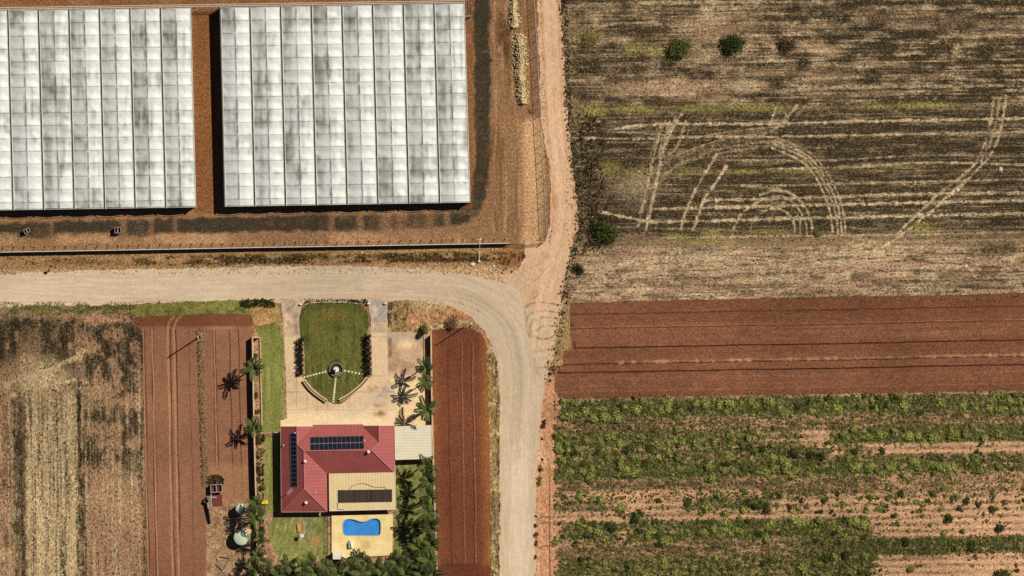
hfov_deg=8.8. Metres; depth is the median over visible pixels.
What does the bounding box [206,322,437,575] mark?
house yard
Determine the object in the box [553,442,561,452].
lime bush
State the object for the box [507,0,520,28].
rubble heap
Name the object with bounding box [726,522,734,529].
lime bush
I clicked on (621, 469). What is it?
lime bush
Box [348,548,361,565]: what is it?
palm tree
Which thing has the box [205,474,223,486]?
dry weeds
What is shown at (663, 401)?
lime bush
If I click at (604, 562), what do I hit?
lime bush
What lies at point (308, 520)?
garden path
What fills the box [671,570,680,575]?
lime bush
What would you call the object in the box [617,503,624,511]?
lime bush
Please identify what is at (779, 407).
lime bush
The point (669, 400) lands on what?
lime bush
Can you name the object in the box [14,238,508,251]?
solid fence
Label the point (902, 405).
lime bush
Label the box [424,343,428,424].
paving kerb
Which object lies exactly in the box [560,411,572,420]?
lime bush
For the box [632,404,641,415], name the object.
lime bush
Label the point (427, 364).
palm tree
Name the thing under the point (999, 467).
lime bush
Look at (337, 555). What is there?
garden shed
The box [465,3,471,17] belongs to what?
pipe stand
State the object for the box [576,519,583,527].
lime bush
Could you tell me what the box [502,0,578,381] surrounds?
dirt track
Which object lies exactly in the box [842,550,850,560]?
dark bush
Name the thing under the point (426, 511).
palm tree
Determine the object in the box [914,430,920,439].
lime bush
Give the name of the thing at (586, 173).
verge weeds
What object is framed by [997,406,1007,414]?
lime bush
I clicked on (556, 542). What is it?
lime bush
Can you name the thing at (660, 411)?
lime bush
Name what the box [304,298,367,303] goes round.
verge weeds
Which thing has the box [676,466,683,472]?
lime bush
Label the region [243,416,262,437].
palm tree
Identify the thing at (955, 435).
lime bush
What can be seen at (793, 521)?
lime bush
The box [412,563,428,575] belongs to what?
palm tree
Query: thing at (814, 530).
lime bush
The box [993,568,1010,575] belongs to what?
dark bush
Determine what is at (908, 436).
lime bush
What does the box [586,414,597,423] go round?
lime bush
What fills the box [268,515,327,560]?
back lawn
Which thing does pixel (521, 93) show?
rubble heap
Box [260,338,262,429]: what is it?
bed edging
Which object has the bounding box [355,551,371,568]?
palm tree
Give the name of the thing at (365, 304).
ground
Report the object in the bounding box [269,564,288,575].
palm tree
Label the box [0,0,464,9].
steel rail
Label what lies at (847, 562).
green bush
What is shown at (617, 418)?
lime bush
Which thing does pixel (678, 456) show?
lime bush
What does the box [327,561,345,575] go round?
palm tree
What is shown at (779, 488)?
pale crop stubble
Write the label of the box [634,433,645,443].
lime bush
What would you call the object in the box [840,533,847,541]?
lime bush
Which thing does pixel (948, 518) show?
dark bush
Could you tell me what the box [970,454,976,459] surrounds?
green bush
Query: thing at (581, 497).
lime bush
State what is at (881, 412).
green bush
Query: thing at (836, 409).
lime bush
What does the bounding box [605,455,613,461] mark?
lime bush
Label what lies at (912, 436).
lime bush
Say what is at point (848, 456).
lime bush
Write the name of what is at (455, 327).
dry weeds
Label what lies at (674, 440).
lime bush
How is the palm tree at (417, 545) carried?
on the garden bed
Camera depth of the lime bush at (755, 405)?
1499.56 m
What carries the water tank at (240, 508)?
on the house yard at (226, 517)
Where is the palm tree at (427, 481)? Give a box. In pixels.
[417,471,437,492]
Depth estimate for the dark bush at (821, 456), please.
1499.54 m
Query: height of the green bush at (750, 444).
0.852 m
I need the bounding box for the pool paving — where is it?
[332,514,392,558]
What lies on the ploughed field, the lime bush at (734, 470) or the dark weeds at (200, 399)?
the dark weeds at (200, 399)
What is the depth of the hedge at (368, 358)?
1498.79 m
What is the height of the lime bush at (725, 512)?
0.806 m
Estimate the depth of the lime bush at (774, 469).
1499.54 m
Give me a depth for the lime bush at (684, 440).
1499.65 m
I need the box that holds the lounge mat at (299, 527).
[297,524,300,531]
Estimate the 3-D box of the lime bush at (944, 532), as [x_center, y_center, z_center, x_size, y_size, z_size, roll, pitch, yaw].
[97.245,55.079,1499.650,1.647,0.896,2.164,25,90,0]
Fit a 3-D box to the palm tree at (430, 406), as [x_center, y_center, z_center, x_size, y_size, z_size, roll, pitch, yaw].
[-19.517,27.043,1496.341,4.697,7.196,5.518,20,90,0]
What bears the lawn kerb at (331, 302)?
on the ground at (365, 304)
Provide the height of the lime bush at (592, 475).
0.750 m
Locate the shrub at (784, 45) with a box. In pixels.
[775,36,798,54]
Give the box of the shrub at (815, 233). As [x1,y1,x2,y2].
[811,229,819,238]
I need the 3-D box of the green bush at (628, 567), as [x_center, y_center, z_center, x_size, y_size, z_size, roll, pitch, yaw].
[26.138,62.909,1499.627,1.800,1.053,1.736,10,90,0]
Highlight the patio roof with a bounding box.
[329,472,395,510]
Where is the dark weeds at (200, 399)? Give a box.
[196,329,203,483]
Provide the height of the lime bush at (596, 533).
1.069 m
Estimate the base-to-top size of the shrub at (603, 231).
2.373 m
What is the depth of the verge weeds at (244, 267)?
1499.88 m
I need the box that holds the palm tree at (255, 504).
[246,496,265,514]
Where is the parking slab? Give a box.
[388,332,429,425]
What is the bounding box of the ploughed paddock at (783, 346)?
[551,293,1023,398]
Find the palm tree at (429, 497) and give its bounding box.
[419,484,437,504]
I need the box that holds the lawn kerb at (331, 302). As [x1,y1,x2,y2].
[304,302,360,304]
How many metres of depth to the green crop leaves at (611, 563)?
1499.79 m
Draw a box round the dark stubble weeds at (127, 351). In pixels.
[0,315,143,575]
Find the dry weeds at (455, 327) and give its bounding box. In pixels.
[388,300,499,422]
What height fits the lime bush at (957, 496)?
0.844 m
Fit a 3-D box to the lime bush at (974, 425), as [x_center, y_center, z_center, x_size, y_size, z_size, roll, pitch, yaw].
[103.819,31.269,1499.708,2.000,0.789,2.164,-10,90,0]
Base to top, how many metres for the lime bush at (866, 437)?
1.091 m
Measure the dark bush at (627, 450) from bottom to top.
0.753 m
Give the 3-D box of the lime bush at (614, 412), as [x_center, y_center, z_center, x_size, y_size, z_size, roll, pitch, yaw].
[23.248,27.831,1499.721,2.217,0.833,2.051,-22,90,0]
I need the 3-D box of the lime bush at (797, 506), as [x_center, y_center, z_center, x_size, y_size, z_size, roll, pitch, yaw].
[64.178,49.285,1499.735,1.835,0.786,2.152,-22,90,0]
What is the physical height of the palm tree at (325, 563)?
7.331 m
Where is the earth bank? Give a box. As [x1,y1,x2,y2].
[534,294,572,575]
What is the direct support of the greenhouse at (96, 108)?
on the compound yard at (508, 199)
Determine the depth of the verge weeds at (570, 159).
1499.81 m
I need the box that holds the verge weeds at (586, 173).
[577,112,608,253]
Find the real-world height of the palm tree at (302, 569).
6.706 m
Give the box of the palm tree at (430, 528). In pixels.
[419,517,439,538]
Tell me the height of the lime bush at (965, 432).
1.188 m
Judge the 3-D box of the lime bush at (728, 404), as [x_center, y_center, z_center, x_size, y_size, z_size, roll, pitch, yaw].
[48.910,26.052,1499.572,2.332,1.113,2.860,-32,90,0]
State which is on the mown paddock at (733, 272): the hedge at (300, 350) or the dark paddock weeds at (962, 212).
the dark paddock weeds at (962, 212)
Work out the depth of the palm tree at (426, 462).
1493.10 m
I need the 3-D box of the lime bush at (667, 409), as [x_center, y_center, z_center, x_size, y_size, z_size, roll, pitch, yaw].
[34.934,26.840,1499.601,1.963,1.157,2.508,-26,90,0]
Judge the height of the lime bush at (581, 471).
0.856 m
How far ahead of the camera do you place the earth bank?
1499.94 m
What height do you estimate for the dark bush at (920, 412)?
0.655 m
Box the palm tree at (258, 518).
[244,505,265,529]
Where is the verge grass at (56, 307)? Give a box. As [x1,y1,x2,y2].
[0,301,133,315]
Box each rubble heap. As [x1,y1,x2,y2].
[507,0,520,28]
[511,33,529,104]
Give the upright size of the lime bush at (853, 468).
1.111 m
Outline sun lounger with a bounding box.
[348,540,352,547]
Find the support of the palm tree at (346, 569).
on the house yard at (226, 517)
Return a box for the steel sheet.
[212,494,222,505]
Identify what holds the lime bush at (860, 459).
on the crop paddock at (948, 563)
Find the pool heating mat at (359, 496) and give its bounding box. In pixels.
[337,483,391,509]
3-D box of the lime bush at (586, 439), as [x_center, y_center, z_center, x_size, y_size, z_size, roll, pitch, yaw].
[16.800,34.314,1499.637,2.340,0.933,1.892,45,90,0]
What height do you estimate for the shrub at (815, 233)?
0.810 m
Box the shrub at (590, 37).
[580,30,599,49]
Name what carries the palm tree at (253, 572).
on the house yard at (226, 517)
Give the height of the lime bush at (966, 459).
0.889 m
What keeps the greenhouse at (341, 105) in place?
on the compound yard at (508, 199)
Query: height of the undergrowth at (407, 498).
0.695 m
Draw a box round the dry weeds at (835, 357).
[652,355,1021,361]
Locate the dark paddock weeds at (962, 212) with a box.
[565,0,1023,301]
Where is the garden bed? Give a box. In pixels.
[393,462,435,575]
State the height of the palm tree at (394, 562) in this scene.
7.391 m
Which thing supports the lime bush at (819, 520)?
on the crop paddock at (948, 563)
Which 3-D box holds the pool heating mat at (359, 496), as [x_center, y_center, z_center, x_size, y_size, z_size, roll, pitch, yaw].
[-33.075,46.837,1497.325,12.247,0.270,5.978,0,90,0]
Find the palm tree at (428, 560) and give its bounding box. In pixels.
[418,551,439,573]
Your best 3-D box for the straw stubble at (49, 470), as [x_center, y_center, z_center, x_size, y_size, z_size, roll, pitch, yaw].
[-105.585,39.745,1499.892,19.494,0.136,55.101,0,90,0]
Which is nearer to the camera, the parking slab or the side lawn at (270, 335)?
the parking slab
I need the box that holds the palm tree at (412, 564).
[402,550,421,570]
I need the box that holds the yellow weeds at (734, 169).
[568,30,962,243]
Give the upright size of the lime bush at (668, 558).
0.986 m
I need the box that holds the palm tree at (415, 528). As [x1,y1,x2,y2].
[409,521,424,535]
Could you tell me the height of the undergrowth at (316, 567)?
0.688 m
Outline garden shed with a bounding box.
[333,552,343,558]
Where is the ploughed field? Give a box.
[134,313,254,575]
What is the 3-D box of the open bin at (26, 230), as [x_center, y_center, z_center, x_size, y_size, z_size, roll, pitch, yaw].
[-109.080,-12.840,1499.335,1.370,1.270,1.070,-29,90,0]
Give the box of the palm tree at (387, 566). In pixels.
[377,559,401,575]
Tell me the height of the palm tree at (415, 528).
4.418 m
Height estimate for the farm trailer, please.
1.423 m
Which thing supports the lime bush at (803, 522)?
on the crop paddock at (948, 563)
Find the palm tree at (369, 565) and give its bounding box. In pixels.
[366,556,383,575]
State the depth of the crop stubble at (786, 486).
1499.92 m
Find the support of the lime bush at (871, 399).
on the crop paddock at (948, 563)
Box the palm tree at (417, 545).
[406,536,427,559]
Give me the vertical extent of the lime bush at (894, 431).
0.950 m
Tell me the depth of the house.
1496.42 m
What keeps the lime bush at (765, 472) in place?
on the crop paddock at (948, 563)
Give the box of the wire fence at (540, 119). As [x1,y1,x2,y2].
[534,3,546,242]
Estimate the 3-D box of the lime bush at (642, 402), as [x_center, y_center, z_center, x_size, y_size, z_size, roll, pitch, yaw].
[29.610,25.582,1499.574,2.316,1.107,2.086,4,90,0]
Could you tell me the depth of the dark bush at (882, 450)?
1499.68 m
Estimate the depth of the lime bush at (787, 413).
1499.58 m
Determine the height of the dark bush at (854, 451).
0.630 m
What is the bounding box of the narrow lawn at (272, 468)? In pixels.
[262,435,280,513]
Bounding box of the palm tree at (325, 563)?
[316,558,336,575]
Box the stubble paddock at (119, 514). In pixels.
[0,305,146,575]
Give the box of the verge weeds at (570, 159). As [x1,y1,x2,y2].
[558,0,583,297]
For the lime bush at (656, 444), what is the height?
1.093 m
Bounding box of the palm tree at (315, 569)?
[302,560,324,575]
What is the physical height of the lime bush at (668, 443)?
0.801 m
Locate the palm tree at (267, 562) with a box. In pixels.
[261,557,273,570]
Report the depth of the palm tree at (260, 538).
1495.07 m
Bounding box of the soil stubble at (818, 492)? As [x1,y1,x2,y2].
[560,392,1018,573]
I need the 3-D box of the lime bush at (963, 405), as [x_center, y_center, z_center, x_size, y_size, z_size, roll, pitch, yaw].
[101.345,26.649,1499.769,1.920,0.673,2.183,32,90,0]
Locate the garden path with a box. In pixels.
[305,516,310,534]
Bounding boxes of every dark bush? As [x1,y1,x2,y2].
[608,523,618,533]
[624,446,630,454]
[629,512,637,525]
[652,532,659,539]
[683,497,691,506]
[723,461,730,467]
[741,498,751,507]
[752,500,765,510]
[762,502,770,515]
[788,449,798,458]
[806,451,815,460]
[815,452,824,461]
[824,394,830,400]
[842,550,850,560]
[850,448,858,456]
[878,446,885,454]
[897,489,903,496]
[901,536,910,546]
[916,409,923,416]
[942,514,953,525]
[956,505,962,512]
[966,540,974,553]
[988,505,997,512]
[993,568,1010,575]
[994,524,1005,533]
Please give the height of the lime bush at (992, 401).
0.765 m
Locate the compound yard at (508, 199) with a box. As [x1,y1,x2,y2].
[0,0,548,252]
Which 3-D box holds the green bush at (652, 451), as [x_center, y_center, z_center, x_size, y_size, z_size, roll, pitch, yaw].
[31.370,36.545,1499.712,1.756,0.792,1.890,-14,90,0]
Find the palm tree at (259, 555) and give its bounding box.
[248,546,266,565]
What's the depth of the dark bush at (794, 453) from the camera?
1499.42 m
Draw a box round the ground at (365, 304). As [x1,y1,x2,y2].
[133,0,576,571]
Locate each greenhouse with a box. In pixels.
[0,7,195,209]
[219,3,470,206]
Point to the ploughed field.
(178, 493)
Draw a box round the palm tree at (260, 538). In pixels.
[253,530,269,545]
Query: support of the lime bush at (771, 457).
on the crop paddock at (948, 563)
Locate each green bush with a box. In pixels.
[625,564,631,570]
[648,446,655,453]
[727,560,732,567]
[745,441,753,447]
[792,398,802,405]
[812,559,817,566]
[845,560,852,567]
[878,409,882,417]
[907,567,913,572]
[929,489,936,499]
[950,544,958,551]
[965,460,972,469]
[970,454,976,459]
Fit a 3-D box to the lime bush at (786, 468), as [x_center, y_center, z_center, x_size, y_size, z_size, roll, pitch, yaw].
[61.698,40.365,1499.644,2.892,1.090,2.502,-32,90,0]
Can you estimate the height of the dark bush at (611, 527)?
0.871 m
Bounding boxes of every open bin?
[23,228,30,233]
[114,227,120,233]
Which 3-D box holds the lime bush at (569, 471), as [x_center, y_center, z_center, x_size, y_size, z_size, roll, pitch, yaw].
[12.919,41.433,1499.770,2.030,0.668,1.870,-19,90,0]
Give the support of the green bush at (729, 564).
on the crop paddock at (948, 563)
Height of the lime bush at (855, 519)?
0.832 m
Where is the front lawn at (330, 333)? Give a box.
[299,303,368,403]
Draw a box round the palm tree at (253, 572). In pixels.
[245,558,263,575]
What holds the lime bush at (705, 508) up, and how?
on the crop paddock at (948, 563)
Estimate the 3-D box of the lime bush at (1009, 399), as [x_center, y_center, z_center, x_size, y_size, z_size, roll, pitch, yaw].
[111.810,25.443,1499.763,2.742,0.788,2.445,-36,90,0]
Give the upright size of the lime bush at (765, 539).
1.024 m
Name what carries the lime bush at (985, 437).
on the crop paddock at (948, 563)
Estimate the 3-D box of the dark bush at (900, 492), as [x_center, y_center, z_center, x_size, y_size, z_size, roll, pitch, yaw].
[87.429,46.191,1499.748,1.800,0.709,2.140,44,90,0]
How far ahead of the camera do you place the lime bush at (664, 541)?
1499.63 m
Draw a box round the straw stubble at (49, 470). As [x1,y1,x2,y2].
[0,343,85,575]
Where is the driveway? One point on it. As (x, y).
(371, 401)
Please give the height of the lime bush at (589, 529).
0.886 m
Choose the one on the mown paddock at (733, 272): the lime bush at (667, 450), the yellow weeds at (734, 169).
the yellow weeds at (734, 169)
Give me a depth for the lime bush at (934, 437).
1499.51 m
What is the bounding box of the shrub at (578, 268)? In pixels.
[570,264,586,276]
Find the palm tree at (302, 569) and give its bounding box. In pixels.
[294,557,313,575]
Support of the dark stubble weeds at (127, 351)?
on the stubble paddock at (119, 514)
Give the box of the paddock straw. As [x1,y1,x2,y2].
[568,0,1023,301]
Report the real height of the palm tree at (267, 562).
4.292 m
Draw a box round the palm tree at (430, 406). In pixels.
[413,395,437,421]
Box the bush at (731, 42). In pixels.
[721,31,746,56]
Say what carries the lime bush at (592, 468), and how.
on the crop paddock at (948, 563)
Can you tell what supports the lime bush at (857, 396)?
on the crop paddock at (948, 563)
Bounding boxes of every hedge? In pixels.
[239,298,274,308]
[297,338,303,374]
[364,334,371,374]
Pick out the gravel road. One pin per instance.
(494, 309)
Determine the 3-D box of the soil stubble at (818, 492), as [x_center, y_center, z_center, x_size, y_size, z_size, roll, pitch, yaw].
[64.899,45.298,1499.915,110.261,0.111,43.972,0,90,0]
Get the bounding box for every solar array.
[290,433,297,486]
[310,435,363,449]
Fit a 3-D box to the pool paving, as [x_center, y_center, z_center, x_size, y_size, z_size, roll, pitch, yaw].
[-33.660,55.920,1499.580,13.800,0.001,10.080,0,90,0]
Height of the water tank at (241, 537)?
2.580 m
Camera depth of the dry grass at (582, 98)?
1499.84 m
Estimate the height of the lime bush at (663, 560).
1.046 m
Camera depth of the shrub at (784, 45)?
1499.39 m
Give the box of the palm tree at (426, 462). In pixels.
[417,453,438,475]
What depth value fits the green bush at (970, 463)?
1499.74 m
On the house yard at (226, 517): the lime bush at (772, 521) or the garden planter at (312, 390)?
the garden planter at (312, 390)
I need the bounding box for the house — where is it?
[280,424,394,511]
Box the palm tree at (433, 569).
[425,563,446,575]
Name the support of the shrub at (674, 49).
on the mown paddock at (733, 272)
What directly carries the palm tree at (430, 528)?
on the garden bed
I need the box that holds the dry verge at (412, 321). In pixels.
[387,300,499,575]
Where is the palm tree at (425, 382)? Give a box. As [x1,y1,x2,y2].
[415,373,433,392]
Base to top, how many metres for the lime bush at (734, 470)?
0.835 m
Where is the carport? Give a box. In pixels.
[394,425,431,459]
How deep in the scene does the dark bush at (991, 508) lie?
1499.61 m
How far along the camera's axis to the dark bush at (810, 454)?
1499.54 m
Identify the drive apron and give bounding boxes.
[368,298,387,333]
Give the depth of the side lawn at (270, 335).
1499.92 m
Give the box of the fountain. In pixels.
[329,362,342,376]
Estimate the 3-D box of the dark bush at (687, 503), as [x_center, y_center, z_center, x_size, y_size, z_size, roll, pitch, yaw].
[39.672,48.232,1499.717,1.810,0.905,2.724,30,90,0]
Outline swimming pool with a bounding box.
[343,518,380,535]
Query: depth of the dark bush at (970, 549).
1499.63 m
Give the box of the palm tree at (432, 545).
[420,533,440,557]
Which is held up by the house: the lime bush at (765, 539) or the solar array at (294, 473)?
the solar array at (294, 473)
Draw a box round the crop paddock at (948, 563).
[552,391,1023,575]
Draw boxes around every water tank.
[234,529,248,544]
[236,504,245,513]
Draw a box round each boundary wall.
[252,337,259,575]
[430,335,436,568]
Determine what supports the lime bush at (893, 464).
on the crop paddock at (948, 563)
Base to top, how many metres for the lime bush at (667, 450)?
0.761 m
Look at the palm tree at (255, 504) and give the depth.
1493.62 m
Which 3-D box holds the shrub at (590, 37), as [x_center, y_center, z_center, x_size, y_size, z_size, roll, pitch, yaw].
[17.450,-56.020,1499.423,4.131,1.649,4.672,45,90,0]
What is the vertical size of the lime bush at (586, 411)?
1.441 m
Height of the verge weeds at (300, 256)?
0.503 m
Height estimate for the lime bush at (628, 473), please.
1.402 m
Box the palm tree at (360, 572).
[350,564,371,575]
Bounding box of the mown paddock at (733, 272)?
[560,0,1023,302]
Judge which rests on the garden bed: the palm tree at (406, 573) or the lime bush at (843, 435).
the palm tree at (406, 573)
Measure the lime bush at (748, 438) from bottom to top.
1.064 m
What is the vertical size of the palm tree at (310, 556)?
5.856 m
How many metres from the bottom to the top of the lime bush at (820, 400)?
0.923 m
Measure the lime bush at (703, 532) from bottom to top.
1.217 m
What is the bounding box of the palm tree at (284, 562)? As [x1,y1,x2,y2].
[278,553,296,575]
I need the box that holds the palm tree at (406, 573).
[395,562,412,575]
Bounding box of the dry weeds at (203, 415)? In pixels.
[198,329,208,486]
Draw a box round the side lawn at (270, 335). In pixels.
[256,323,284,432]
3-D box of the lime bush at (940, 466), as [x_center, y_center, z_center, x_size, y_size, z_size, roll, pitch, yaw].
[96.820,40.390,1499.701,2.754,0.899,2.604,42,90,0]
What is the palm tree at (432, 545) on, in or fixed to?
on the garden bed
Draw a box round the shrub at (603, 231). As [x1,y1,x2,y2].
[589,217,621,246]
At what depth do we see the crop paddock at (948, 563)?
1499.97 m
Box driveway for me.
[280,333,395,425]
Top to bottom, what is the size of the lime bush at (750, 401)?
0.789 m
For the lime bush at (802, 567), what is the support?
on the crop paddock at (948, 563)
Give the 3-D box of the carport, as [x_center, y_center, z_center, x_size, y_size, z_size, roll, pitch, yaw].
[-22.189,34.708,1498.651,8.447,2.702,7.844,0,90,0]
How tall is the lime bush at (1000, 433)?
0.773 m
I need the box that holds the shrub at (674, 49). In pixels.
[663,37,691,63]
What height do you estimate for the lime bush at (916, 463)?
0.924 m
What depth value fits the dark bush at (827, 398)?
1499.61 m
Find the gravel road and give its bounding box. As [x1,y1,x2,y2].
[0,265,546,575]
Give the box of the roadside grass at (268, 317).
[130,299,280,325]
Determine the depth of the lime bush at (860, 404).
1499.41 m
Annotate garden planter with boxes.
[303,380,326,401]
[339,377,368,401]
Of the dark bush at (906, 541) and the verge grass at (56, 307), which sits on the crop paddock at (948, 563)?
the dark bush at (906, 541)
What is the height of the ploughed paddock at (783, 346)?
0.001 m
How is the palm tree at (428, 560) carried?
on the garden bed
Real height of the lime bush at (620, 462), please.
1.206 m
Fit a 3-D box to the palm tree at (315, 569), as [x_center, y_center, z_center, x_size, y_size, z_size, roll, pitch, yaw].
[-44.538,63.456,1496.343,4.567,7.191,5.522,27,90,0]
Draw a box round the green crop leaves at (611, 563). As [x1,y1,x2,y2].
[552,391,1023,575]
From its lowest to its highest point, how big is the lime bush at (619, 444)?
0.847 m
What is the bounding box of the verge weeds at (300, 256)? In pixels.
[7,252,525,273]
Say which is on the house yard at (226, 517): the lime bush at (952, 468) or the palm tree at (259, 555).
the palm tree at (259, 555)
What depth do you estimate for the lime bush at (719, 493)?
1499.50 m
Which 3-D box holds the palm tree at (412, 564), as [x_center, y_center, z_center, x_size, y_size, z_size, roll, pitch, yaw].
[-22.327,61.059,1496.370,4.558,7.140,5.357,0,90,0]
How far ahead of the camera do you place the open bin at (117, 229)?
1499.78 m
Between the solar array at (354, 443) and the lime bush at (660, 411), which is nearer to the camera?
the solar array at (354, 443)
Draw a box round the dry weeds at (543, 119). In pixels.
[537,2,551,240]
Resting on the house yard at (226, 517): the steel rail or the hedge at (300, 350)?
the hedge at (300, 350)
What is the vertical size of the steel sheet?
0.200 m
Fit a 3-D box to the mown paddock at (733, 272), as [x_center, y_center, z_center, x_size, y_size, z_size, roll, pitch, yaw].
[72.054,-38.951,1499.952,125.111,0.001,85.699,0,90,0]
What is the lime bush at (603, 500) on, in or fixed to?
on the crop paddock at (948, 563)
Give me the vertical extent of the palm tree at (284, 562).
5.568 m
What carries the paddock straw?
on the mown paddock at (733, 272)
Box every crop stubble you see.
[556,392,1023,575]
[556,412,1020,560]
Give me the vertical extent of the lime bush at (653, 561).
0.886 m
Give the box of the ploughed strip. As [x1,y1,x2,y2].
[432,328,490,575]
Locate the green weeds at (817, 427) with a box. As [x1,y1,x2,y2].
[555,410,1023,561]
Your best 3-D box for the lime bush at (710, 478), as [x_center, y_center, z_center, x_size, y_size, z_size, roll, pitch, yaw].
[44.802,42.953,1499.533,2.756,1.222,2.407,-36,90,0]
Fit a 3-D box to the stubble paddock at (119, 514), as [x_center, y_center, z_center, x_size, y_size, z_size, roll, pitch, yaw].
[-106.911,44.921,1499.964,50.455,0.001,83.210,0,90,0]
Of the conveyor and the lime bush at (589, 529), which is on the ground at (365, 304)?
the conveyor
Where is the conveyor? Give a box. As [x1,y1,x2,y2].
[208,494,216,521]
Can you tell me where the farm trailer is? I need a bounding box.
[210,481,222,492]
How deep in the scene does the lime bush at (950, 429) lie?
1499.61 m
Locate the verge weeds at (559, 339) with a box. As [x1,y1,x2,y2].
[544,291,570,384]
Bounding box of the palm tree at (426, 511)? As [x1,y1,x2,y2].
[418,503,439,524]
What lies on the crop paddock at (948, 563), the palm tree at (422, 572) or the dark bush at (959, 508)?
the dark bush at (959, 508)
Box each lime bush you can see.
[551,539,558,546]
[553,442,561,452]
[558,398,566,407]
[558,456,565,465]
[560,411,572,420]
[563,441,569,449]
[565,468,572,476]
[571,399,577,405]
[571,457,578,463]
[575,447,583,455]
[575,494,583,500]
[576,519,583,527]
[579,468,585,473]
[581,406,590,416]
[583,435,591,443]
[585,476,594,483]
[585,525,592,532]
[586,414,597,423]
[586,472,594,477]
[589,463,594,471]
[593,528,602,539]
[597,405,607,412]
[598,495,605,504]
[599,413,610,422]
[599,559,607,566]
[600,536,608,544]
[605,431,615,441]
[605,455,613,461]
[610,414,622,422]
[611,408,619,415]
[614,438,623,447]
[615,472,622,479]
[616,457,623,465]
[617,464,627,474]
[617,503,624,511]
[621,469,631,477]
[629,454,637,461]
[631,467,639,476]
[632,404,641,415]
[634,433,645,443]
[639,397,647,405]
[645,527,655,535]
[648,558,656,565]
[650,441,659,447]
[657,398,665,406]
[658,407,665,415]
[658,556,668,564]
[660,535,668,544]
[663,447,670,454]
[664,403,670,412]
[665,394,673,405]
[666,439,672,447]
[666,556,673,562]
[669,436,678,443]
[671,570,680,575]
[673,425,682,433]
[674,452,681,460]
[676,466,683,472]
[678,437,686,444]
[691,400,699,407]
[691,440,700,449]
[698,528,706,537]
[700,399,710,408]
[701,397,709,405]
[701,502,713,513]
[703,460,714,471]
[705,472,716,482]
[710,435,718,445]
[710,524,716,533]
[713,488,724,498]
[716,398,723,407]
[719,466,727,473]
[721,517,730,526]
[721,526,732,535]
[722,409,729,415]
[722,509,729,516]
[723,398,733,410]
[724,454,733,461]
[726,429,733,438]
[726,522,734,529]
[730,468,738,474]
[735,528,741,536]
[745,434,751,441]
[747,396,753,404]
[752,401,759,408]
[759,467,770,475]
[760,532,769,543]
[761,396,771,408]
[766,517,777,526]
[768,452,777,462]
[769,398,776,407]
[769,463,777,472]
[776,402,784,412]
[777,456,783,464]
[781,462,792,472]
[783,458,791,467]
[784,408,789,415]
[790,516,800,528]
[794,503,801,510]
[796,562,808,574]
[799,519,808,527]
[812,528,820,533]
[814,396,823,406]
[814,516,822,524]
[829,553,837,564]
[831,403,842,415]
[839,431,849,439]
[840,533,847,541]
[846,451,853,461]
[849,463,859,472]
[849,515,860,525]
[850,425,858,433]
[852,392,861,400]
[856,456,863,462]
[857,401,864,409]
[860,432,873,441]
[860,521,870,530]
[864,465,871,473]
[867,395,874,403]
[875,430,887,439]
[878,470,887,477]
[885,463,891,470]
[889,460,896,468]
[890,428,898,434]
[898,400,908,411]
[901,430,912,440]
[906,431,915,440]
[912,458,920,467]
[913,467,921,474]
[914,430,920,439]
[928,432,937,442]
[935,397,946,407]
[936,463,946,472]
[941,529,948,537]
[946,461,956,472]
[947,425,953,432]
[948,430,958,439]
[954,493,962,500]
[959,402,967,410]
[962,427,968,437]
[962,456,969,464]
[969,423,977,430]
[974,466,983,473]
[980,433,987,442]
[987,397,997,404]
[992,389,1000,398]
[995,430,1002,437]
[996,464,1005,472]
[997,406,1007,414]
[999,390,1006,396]
[1003,395,1014,406]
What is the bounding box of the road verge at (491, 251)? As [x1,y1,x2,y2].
[0,243,524,283]
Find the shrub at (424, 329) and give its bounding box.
[420,324,428,334]
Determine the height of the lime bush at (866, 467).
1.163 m
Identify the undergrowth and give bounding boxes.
[252,434,265,575]
[266,564,403,575]
[398,465,435,575]
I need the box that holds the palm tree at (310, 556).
[302,551,316,565]
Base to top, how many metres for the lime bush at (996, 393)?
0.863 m
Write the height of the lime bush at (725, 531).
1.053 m
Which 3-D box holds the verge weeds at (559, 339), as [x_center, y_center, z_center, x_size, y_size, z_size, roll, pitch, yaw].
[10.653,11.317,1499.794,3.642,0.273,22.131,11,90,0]
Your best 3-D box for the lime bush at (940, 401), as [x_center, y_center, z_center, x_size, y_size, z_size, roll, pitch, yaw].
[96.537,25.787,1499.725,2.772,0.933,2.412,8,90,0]
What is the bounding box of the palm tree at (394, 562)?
[387,551,405,574]
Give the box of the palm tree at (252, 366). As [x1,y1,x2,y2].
[240,356,264,381]
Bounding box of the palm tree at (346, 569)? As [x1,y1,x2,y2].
[340,556,362,575]
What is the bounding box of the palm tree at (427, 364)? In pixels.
[415,356,432,374]
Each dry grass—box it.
[16,233,500,246]
[207,501,254,575]
[411,299,444,310]
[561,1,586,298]
[566,0,598,252]
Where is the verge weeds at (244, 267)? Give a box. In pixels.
[3,265,477,275]

